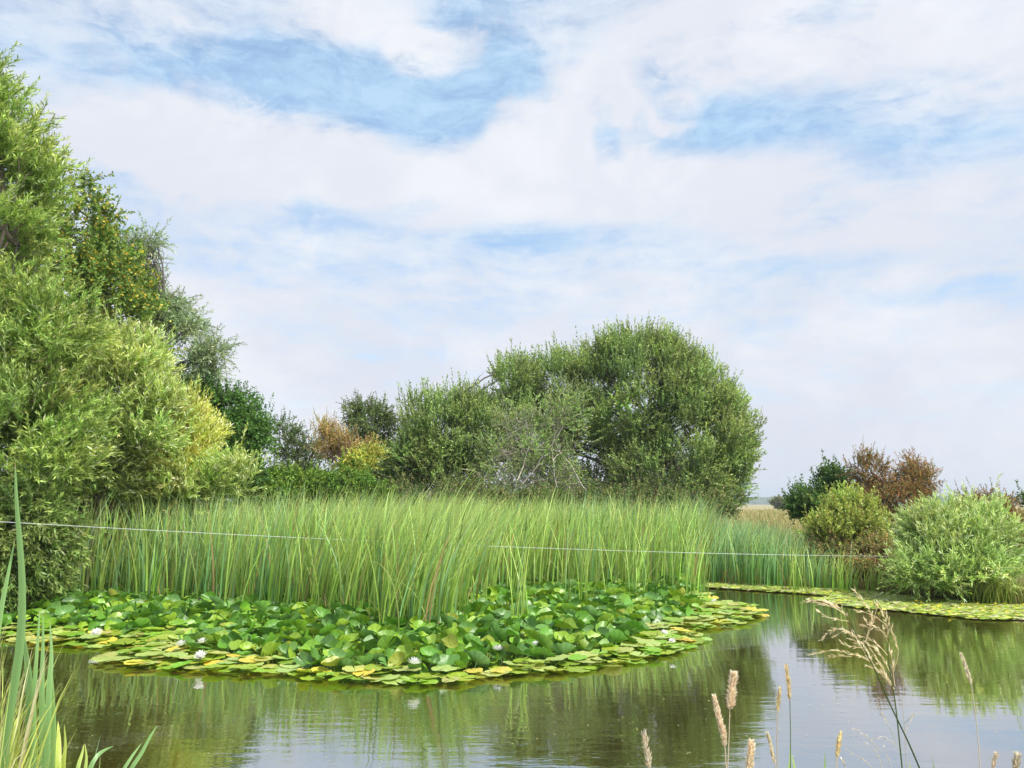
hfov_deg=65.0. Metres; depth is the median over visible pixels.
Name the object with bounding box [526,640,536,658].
lily leaf
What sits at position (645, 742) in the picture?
rye grass
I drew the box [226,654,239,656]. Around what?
lily pad
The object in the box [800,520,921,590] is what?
bramble
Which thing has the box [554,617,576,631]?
lily leaf
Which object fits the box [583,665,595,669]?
lily pad
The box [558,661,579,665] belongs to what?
lily pad
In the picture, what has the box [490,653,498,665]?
lily leaf
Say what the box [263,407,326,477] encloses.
hawthorn
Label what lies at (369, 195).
sky
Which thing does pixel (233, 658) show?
lily pad
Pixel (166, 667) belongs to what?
lily pad
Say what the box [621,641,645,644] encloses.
lily pad
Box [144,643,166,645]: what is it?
lily pad
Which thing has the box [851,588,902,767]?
reed grass
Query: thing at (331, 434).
dying shrub
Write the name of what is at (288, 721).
water
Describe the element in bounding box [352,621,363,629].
lily leaf
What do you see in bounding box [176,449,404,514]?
bramble
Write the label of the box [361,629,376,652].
lily leaf
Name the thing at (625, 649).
lily pad
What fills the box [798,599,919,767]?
reed grass
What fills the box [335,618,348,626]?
lily leaf
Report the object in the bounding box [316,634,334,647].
lily leaf
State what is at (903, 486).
gorse bush
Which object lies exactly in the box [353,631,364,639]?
lily leaf
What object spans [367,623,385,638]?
lily leaf
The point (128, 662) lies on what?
lily pad
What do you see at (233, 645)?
lily leaf
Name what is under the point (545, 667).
lily pad
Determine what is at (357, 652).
lily leaf
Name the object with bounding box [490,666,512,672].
lily pad
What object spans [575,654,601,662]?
lily pad
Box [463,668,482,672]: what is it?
lily pad
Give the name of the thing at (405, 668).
lily pad
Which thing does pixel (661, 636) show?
lily pad
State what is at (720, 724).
timothy grass
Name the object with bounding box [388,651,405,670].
lily leaf
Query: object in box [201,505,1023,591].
ground
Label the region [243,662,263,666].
lily pad
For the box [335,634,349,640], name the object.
lily leaf
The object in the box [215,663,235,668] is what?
lily pad
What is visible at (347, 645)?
lily leaf
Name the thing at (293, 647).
lily leaf
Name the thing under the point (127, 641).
lily pad
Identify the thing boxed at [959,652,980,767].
rye grass
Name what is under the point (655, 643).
lily pad
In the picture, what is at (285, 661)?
lily pad
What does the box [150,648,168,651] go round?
lily pad
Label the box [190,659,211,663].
lily pad
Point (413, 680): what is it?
lily pad
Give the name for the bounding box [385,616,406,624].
lily leaf
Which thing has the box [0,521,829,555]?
fence wire
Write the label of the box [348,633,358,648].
lily leaf
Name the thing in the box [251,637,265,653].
lily leaf
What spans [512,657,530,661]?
lily pad
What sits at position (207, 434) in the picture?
golden willow
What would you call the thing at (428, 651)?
lily leaf
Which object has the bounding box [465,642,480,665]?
lily leaf
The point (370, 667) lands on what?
lily pad
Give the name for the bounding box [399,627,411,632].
lily leaf
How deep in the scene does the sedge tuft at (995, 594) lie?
14.03 m
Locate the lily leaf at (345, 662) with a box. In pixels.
[338,658,353,671]
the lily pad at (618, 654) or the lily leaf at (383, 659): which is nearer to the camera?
the lily leaf at (383, 659)
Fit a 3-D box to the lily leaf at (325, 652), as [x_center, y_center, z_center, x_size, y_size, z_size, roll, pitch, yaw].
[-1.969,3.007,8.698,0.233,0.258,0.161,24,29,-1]
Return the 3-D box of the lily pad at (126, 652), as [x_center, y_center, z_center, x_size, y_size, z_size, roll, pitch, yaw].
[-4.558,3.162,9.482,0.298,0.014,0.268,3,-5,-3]
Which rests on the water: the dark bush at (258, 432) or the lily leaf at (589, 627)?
the lily leaf at (589, 627)
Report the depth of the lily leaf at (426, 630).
9.25 m
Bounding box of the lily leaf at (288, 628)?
[283,627,296,632]
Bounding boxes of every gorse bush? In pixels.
[838,435,946,545]
[955,477,1023,547]
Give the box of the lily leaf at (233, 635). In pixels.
[226,631,242,650]
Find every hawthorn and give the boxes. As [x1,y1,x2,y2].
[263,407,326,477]
[336,388,422,498]
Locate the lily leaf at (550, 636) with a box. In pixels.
[547,634,557,641]
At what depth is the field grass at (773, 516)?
45.59 m
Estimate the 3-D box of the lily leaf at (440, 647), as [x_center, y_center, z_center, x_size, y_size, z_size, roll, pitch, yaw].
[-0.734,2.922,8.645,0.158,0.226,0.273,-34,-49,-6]
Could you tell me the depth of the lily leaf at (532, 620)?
9.71 m
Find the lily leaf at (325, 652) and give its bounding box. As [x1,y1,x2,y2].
[323,648,334,666]
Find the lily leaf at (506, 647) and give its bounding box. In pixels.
[495,644,508,663]
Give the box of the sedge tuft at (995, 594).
[960,573,1023,604]
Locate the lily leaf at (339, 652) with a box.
[328,648,346,668]
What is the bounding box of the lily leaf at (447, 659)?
[433,654,459,673]
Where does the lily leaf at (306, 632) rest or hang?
on the water
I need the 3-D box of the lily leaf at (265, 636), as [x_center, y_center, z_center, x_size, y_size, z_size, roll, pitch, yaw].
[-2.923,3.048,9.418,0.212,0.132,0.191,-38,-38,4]
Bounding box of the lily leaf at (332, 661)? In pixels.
[321,655,344,671]
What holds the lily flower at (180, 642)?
on the lily pad at (177, 649)
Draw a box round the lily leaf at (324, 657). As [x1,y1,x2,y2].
[317,655,333,668]
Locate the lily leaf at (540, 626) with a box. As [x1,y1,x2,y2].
[535,624,549,631]
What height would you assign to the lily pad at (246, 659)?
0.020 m
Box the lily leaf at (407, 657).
[403,654,425,663]
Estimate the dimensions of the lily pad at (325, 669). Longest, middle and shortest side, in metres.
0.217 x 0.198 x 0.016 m
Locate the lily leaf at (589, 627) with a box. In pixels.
[583,624,595,631]
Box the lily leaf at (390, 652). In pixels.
[387,648,394,670]
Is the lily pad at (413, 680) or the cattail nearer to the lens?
the cattail
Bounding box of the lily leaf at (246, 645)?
[239,641,257,654]
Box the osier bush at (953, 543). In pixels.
[875,473,1023,602]
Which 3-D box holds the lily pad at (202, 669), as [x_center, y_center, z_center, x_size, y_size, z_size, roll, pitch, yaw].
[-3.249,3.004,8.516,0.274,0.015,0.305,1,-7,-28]
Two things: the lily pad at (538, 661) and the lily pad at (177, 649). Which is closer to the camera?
the lily pad at (538, 661)
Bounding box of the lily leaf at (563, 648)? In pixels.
[551,642,574,661]
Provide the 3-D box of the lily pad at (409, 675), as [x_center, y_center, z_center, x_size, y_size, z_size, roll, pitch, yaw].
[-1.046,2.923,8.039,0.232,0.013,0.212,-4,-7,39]
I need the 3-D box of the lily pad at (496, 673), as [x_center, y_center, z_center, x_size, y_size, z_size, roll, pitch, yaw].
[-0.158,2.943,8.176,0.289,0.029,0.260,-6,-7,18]
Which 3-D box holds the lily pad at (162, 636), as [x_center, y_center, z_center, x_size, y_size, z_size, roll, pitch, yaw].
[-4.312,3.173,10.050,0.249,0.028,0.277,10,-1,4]
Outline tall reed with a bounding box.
[0,465,25,767]
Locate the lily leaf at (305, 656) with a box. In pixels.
[294,651,311,667]
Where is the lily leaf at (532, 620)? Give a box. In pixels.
[520,615,537,630]
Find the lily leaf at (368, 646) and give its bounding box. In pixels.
[359,641,376,653]
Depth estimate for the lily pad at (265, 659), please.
8.69 m
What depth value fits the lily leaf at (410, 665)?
8.19 m
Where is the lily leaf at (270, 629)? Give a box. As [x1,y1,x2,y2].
[258,625,281,633]
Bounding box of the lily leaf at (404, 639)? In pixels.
[395,634,410,650]
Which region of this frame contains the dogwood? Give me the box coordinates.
[333,432,390,476]
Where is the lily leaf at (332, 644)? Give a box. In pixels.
[323,640,344,649]
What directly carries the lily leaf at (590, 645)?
on the water
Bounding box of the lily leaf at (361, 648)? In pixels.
[352,646,375,663]
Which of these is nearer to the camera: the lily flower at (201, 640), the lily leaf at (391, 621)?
the lily flower at (201, 640)
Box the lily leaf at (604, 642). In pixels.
[598,638,614,646]
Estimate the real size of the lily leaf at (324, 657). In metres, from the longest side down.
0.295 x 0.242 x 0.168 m
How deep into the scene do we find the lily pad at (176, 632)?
10.41 m
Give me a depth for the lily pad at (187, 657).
8.80 m
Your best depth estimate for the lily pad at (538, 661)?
8.71 m
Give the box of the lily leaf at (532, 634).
[520,629,539,655]
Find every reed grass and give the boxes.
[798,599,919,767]
[845,680,915,767]
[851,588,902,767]
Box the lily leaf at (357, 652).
[349,648,362,658]
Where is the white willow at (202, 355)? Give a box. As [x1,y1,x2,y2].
[77,211,246,476]
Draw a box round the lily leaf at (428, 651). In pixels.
[420,646,439,666]
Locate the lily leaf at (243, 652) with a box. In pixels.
[235,651,252,654]
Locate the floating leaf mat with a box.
[705,580,1023,619]
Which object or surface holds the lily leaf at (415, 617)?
on the lily leaves at (660, 599)
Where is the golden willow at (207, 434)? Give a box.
[132,373,236,579]
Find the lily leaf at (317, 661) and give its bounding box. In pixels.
[306,656,322,665]
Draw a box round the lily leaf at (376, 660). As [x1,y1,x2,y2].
[372,653,386,663]
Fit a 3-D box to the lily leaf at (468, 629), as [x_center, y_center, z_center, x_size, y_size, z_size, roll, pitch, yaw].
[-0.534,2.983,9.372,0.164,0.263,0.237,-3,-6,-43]
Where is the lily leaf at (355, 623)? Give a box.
[349,620,364,632]
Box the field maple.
[0,168,185,386]
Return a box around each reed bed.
[60,472,736,645]
[699,511,891,592]
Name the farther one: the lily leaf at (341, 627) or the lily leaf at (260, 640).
the lily leaf at (341, 627)
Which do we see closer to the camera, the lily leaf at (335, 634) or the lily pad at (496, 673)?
the lily pad at (496, 673)
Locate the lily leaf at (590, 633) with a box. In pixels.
[586,630,602,648]
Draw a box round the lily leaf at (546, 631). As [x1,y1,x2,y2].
[540,627,552,635]
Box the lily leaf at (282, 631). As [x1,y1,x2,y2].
[276,628,287,634]
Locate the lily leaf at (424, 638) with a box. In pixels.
[415,636,427,649]
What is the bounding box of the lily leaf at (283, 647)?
[276,643,294,663]
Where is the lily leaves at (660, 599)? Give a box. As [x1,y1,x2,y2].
[0,566,769,646]
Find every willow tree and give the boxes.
[0,41,135,518]
[0,454,125,620]
[1,300,267,590]
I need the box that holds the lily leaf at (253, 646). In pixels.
[251,645,261,653]
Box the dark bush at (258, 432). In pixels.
[176,361,282,513]
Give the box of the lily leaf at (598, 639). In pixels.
[593,637,603,649]
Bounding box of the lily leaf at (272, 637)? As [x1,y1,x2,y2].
[259,632,275,646]
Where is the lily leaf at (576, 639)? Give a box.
[564,634,578,652]
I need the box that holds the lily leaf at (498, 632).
[490,622,507,641]
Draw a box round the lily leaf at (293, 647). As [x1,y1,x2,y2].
[290,642,302,652]
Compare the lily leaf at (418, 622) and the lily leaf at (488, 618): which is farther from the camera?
the lily leaf at (488, 618)
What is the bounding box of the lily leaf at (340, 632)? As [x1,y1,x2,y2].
[325,629,344,637]
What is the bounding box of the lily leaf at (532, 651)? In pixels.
[523,647,542,659]
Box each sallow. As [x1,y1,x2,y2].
[372,337,549,497]
[459,366,602,513]
[491,310,767,540]
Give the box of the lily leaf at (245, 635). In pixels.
[239,633,251,650]
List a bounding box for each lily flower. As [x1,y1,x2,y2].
[91,628,102,634]
[174,640,185,645]
[194,650,206,658]
[196,637,205,642]
[407,657,421,663]
[493,644,502,650]
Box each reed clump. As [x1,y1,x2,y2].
[86,509,126,588]
[124,523,149,593]
[202,516,256,596]
[306,514,372,601]
[376,505,525,630]
[498,519,555,638]
[561,521,617,602]
[606,516,684,594]
[678,514,730,596]
[774,539,816,590]
[825,536,872,591]
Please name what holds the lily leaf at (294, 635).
on the water
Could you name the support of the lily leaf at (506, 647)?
on the water
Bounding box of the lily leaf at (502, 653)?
[487,645,505,665]
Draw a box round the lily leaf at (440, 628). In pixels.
[436,626,445,638]
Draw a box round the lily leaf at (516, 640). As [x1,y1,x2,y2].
[509,635,519,652]
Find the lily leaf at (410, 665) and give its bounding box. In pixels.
[408,656,422,673]
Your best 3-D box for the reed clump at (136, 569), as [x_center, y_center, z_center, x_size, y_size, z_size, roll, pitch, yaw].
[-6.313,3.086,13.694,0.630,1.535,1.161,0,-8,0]
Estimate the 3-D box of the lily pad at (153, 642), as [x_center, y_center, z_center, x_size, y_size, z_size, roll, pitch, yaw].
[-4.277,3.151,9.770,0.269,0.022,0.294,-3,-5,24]
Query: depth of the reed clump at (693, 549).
14.93 m
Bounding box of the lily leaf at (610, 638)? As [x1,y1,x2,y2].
[602,635,613,650]
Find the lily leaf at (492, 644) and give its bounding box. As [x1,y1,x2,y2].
[485,638,500,656]
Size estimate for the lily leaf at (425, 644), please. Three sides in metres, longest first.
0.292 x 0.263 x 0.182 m
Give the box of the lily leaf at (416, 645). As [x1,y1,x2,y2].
[407,640,422,650]
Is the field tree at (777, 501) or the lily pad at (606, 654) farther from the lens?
the field tree at (777, 501)
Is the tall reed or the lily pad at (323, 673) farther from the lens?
the lily pad at (323, 673)
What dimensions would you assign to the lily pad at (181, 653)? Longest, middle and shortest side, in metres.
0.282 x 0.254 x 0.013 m
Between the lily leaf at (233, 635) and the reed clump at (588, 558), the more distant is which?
the reed clump at (588, 558)
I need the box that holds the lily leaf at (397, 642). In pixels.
[388,636,400,648]
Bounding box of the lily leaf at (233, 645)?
[229,638,245,650]
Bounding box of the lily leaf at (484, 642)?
[479,641,487,647]
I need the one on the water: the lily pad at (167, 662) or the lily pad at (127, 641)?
the lily pad at (167, 662)
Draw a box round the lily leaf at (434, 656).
[422,653,440,671]
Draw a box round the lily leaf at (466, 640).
[463,633,478,644]
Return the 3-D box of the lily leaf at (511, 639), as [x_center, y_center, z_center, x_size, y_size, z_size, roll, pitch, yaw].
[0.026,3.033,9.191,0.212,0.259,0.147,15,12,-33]
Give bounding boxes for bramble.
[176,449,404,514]
[372,419,753,520]
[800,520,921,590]
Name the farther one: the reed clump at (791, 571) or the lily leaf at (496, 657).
the reed clump at (791, 571)
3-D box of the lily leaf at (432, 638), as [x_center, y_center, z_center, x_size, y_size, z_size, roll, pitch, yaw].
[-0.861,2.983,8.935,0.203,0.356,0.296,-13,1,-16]
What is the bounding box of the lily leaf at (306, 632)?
[299,628,308,639]
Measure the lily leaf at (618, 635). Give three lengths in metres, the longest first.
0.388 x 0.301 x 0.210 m
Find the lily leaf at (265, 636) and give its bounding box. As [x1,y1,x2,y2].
[262,634,268,639]
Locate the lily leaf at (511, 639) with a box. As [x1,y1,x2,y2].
[509,636,522,657]
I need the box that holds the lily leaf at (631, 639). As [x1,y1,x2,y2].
[622,630,637,645]
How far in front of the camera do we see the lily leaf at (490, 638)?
9.07 m
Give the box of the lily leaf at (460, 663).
[454,660,465,671]
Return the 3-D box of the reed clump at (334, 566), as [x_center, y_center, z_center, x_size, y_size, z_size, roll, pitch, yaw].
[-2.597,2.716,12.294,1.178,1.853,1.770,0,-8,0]
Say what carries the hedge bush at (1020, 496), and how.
on the ground at (754, 507)
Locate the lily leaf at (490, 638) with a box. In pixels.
[481,635,494,648]
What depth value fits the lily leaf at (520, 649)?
8.82 m
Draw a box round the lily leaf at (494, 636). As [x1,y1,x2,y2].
[486,633,497,641]
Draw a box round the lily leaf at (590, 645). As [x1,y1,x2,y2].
[576,640,593,650]
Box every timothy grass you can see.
[712,693,726,767]
[725,669,738,767]
[744,738,755,767]
[765,731,775,767]
[775,685,781,767]
[784,662,791,767]
[835,730,842,767]
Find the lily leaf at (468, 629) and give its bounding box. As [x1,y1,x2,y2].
[460,627,472,631]
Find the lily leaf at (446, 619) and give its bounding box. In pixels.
[441,614,457,626]
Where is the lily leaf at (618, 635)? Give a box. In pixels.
[604,629,627,644]
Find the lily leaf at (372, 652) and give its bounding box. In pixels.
[368,648,385,663]
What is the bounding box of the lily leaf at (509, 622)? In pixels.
[506,618,524,636]
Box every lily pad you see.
[69,643,87,645]
[90,644,115,647]
[92,651,118,657]
[93,656,111,661]
[103,656,131,661]
[111,639,135,644]
[115,650,138,654]
[120,659,149,661]
[124,659,145,664]
[127,656,149,659]
[129,647,155,650]
[135,651,164,655]
[136,660,161,663]
[139,661,157,664]
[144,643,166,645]
[147,640,171,644]
[148,651,175,655]
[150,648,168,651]
[154,659,178,666]
[156,634,176,640]
[156,644,173,648]
[156,665,172,668]
[162,630,185,633]
[164,651,187,657]
[167,645,187,650]
[170,660,194,667]
[174,648,188,651]
[179,655,196,658]
[182,665,201,668]
[186,648,204,651]
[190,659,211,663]
[193,665,216,670]
[198,654,225,659]
[202,664,228,667]
[204,660,222,664]
[206,651,229,653]
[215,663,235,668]
[217,660,240,663]
[218,668,238,671]
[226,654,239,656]
[228,655,251,659]
[230,664,241,667]
[238,657,264,662]
[239,654,260,656]
[239,664,257,668]
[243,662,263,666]
[250,667,266,671]
[254,656,277,660]
[258,664,279,667]
[264,666,283,672]
[273,654,293,658]
[276,664,299,671]
[278,659,302,663]
[280,662,299,667]
[286,671,305,675]
[297,669,323,671]
[300,675,324,679]
[311,666,331,673]
[316,671,334,675]
[324,671,345,676]
[328,674,352,680]
[342,664,365,671]
[346,676,365,679]
[353,669,374,675]
[361,675,379,679]
[364,664,385,670]
[369,674,399,681]
[371,670,392,673]
[381,675,409,684]
[382,666,402,667]
[393,665,420,670]
[399,673,416,679]
[404,678,427,681]
[413,672,443,678]
[419,678,437,683]
[431,665,458,671]
[442,676,459,681]
[446,672,474,680]
[448,672,467,675]
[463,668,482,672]
[482,669,508,675]
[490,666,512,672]
[503,661,521,665]
[508,664,534,669]
[509,669,528,673]
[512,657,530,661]
[519,663,544,668]
[524,659,549,662]
[532,666,556,670]
[545,654,570,660]
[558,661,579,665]
[563,665,590,672]
[568,654,587,659]
[574,651,597,656]
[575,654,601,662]
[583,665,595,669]
[592,649,607,653]
[596,652,613,656]
[597,663,619,666]
[602,646,621,650]
[607,659,625,662]
[608,646,633,653]
[609,651,628,655]
[617,653,641,659]
[620,643,642,646]
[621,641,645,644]
[626,659,647,663]
[630,651,648,656]
[636,638,653,640]
[639,631,656,635]
[642,641,660,646]
[644,647,662,651]
[645,652,661,654]
[656,635,671,638]
[659,649,674,653]
[662,646,683,651]
[664,634,683,638]
[674,637,695,640]
[675,629,695,631]
[684,638,704,643]
[684,644,697,648]
[685,632,702,635]
[693,637,711,640]
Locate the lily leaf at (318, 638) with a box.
[314,635,324,643]
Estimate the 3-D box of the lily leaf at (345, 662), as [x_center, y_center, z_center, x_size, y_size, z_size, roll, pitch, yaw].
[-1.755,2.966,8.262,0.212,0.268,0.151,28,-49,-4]
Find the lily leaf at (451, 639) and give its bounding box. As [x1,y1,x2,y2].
[437,633,457,648]
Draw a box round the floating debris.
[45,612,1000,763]
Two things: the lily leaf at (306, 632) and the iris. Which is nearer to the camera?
the iris
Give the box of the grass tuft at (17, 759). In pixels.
[0,620,75,767]
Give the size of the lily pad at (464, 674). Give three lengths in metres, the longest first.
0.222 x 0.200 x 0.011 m
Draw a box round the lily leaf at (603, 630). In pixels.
[596,627,608,636]
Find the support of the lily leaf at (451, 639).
on the water
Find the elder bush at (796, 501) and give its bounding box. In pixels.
[777,450,861,524]
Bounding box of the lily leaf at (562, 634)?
[554,630,575,642]
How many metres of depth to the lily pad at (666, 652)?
9.35 m
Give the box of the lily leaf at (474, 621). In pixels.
[464,617,477,625]
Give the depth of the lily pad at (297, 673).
8.26 m
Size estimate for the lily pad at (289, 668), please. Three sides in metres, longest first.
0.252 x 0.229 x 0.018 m
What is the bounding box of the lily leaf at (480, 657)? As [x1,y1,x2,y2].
[468,650,489,674]
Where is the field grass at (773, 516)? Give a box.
[683,507,1023,550]
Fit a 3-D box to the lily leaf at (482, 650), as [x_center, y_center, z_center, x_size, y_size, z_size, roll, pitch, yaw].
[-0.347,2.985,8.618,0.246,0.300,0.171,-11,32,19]
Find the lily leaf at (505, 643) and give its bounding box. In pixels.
[495,641,508,661]
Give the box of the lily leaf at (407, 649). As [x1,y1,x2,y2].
[395,644,414,657]
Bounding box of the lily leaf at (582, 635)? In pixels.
[570,632,585,643]
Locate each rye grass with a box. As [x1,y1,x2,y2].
[640,729,651,767]
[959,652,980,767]
[991,751,998,767]
[1012,750,1021,767]
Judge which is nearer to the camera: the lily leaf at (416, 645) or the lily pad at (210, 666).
the lily pad at (210, 666)
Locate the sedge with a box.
[55,722,113,767]
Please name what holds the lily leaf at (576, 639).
on the water
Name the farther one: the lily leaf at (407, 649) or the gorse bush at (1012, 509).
the gorse bush at (1012, 509)
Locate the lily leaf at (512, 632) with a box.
[506,629,518,635]
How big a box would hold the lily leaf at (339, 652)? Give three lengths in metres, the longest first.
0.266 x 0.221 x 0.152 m
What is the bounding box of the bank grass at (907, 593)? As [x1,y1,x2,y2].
[695,550,1023,603]
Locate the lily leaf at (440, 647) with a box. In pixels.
[435,643,445,653]
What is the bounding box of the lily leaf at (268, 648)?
[261,641,280,663]
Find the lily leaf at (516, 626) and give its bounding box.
[510,621,525,637]
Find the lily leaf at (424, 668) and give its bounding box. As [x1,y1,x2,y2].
[401,652,428,673]
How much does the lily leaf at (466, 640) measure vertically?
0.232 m
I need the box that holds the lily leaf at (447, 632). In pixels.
[440,627,459,638]
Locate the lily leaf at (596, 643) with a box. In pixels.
[589,641,600,649]
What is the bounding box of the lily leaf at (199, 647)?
[190,646,210,649]
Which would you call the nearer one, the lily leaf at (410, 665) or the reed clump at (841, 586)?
the lily leaf at (410, 665)
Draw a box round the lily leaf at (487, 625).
[475,622,490,633]
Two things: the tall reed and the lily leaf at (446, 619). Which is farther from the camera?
the lily leaf at (446, 619)
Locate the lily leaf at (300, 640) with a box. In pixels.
[296,635,311,644]
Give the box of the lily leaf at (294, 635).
[282,632,301,639]
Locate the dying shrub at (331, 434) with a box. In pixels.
[305,406,382,497]
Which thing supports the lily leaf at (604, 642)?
on the water
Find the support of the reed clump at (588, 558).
on the water
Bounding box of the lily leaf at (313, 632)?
[302,627,319,638]
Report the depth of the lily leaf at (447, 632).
9.31 m
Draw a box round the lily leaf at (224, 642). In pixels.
[217,634,229,647]
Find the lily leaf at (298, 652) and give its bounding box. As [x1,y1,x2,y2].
[288,642,302,661]
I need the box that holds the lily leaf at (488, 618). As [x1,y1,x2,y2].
[477,614,494,622]
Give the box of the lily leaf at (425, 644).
[421,642,436,665]
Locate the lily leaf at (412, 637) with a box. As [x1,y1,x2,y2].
[407,634,418,649]
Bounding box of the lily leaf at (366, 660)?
[352,653,373,665]
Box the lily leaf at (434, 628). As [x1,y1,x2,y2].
[429,627,442,632]
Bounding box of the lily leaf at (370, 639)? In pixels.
[363,635,377,643]
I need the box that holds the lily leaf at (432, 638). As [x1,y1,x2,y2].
[422,634,439,643]
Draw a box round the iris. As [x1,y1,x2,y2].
[118,725,157,767]
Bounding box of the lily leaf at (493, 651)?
[489,648,500,653]
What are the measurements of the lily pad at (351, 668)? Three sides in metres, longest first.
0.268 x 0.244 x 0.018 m
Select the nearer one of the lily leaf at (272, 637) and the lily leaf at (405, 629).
the lily leaf at (272, 637)
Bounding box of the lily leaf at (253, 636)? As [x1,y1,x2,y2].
[251,634,263,654]
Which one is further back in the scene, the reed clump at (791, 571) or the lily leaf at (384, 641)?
the reed clump at (791, 571)
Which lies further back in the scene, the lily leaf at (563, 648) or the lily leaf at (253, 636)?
the lily leaf at (253, 636)
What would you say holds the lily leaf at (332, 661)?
on the water
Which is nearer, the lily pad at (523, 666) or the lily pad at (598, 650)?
the lily pad at (523, 666)
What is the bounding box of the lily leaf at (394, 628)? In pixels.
[386,625,397,632]
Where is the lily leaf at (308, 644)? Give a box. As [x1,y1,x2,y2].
[298,639,321,659]
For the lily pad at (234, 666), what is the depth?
8.44 m
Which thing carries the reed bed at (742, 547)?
on the water
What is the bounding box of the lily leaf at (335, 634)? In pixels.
[330,631,341,638]
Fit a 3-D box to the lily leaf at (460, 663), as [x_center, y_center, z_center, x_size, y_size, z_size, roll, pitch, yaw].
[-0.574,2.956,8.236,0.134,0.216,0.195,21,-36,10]
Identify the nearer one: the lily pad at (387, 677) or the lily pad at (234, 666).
the lily pad at (387, 677)
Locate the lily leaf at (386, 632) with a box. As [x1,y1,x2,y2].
[374,630,396,637]
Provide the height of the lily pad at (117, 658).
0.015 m
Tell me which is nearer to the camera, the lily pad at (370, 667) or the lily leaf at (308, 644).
the lily pad at (370, 667)
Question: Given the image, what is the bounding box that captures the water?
[0,575,1023,767]
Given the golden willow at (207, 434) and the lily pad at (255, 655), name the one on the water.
the lily pad at (255, 655)
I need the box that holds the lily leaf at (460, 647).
[454,643,467,652]
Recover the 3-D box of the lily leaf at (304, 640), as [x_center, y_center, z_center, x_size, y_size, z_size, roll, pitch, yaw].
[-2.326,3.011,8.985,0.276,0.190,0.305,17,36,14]
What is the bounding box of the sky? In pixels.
[0,0,1023,496]
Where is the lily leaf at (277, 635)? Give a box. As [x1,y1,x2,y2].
[268,633,283,639]
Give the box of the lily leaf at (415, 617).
[409,615,426,629]
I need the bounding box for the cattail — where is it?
[9,607,55,767]
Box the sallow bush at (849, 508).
[792,479,894,547]
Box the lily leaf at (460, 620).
[454,617,465,623]
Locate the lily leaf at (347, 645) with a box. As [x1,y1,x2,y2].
[335,640,354,652]
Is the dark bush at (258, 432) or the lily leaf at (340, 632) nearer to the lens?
the lily leaf at (340, 632)
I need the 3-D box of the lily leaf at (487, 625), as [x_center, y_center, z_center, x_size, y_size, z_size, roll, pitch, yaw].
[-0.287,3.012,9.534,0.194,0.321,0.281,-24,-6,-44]
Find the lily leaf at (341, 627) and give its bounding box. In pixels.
[336,624,345,630]
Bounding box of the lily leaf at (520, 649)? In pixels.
[508,644,529,657]
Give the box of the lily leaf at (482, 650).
[467,647,485,667]
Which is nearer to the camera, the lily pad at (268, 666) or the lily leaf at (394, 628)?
the lily pad at (268, 666)
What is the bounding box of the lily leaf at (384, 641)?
[377,635,395,649]
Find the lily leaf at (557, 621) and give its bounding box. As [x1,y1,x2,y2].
[550,619,562,630]
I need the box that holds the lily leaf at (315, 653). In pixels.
[309,646,323,667]
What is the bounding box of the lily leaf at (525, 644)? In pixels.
[517,642,529,657]
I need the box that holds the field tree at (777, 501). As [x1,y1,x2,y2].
[767,494,785,509]
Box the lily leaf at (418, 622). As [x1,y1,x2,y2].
[413,620,426,629]
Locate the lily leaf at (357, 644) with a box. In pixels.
[350,641,360,647]
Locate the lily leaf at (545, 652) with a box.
[535,648,558,665]
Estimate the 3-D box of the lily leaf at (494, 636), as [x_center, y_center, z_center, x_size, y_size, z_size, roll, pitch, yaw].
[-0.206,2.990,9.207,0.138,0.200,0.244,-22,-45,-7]
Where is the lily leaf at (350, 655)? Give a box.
[335,651,354,667]
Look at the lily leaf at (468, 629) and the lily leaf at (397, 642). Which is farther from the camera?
the lily leaf at (468, 629)
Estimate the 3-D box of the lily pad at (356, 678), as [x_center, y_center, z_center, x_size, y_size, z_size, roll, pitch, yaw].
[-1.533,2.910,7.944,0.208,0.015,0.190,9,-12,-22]
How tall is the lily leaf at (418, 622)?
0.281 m
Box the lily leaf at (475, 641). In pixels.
[469,636,484,662]
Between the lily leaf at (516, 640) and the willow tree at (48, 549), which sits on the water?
the lily leaf at (516, 640)
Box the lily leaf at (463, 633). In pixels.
[455,627,466,643]
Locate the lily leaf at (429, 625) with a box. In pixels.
[425,623,433,627]
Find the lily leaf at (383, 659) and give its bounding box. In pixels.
[379,657,388,666]
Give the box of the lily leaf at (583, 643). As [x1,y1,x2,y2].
[576,639,590,651]
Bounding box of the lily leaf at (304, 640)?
[299,637,321,657]
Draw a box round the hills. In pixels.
[198,496,1022,504]
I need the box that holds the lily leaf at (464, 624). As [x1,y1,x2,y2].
[459,621,480,635]
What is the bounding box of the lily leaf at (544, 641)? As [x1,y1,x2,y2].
[527,634,552,656]
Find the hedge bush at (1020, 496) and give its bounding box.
[1011,479,1023,547]
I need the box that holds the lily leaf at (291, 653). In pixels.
[280,646,297,663]
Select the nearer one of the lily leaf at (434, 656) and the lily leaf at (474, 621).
the lily leaf at (434, 656)
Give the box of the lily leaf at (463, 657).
[454,651,467,668]
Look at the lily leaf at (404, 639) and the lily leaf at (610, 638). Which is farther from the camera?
the lily leaf at (610, 638)
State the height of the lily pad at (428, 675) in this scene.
0.023 m
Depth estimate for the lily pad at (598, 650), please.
9.09 m
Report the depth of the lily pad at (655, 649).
9.35 m
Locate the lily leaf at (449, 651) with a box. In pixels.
[446,648,457,654]
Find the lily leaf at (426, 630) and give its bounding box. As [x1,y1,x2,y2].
[414,626,436,634]
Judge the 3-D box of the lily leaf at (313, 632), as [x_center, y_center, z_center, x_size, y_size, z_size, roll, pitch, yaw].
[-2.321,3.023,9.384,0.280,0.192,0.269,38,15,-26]
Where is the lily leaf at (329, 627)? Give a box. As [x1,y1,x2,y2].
[318,623,336,634]

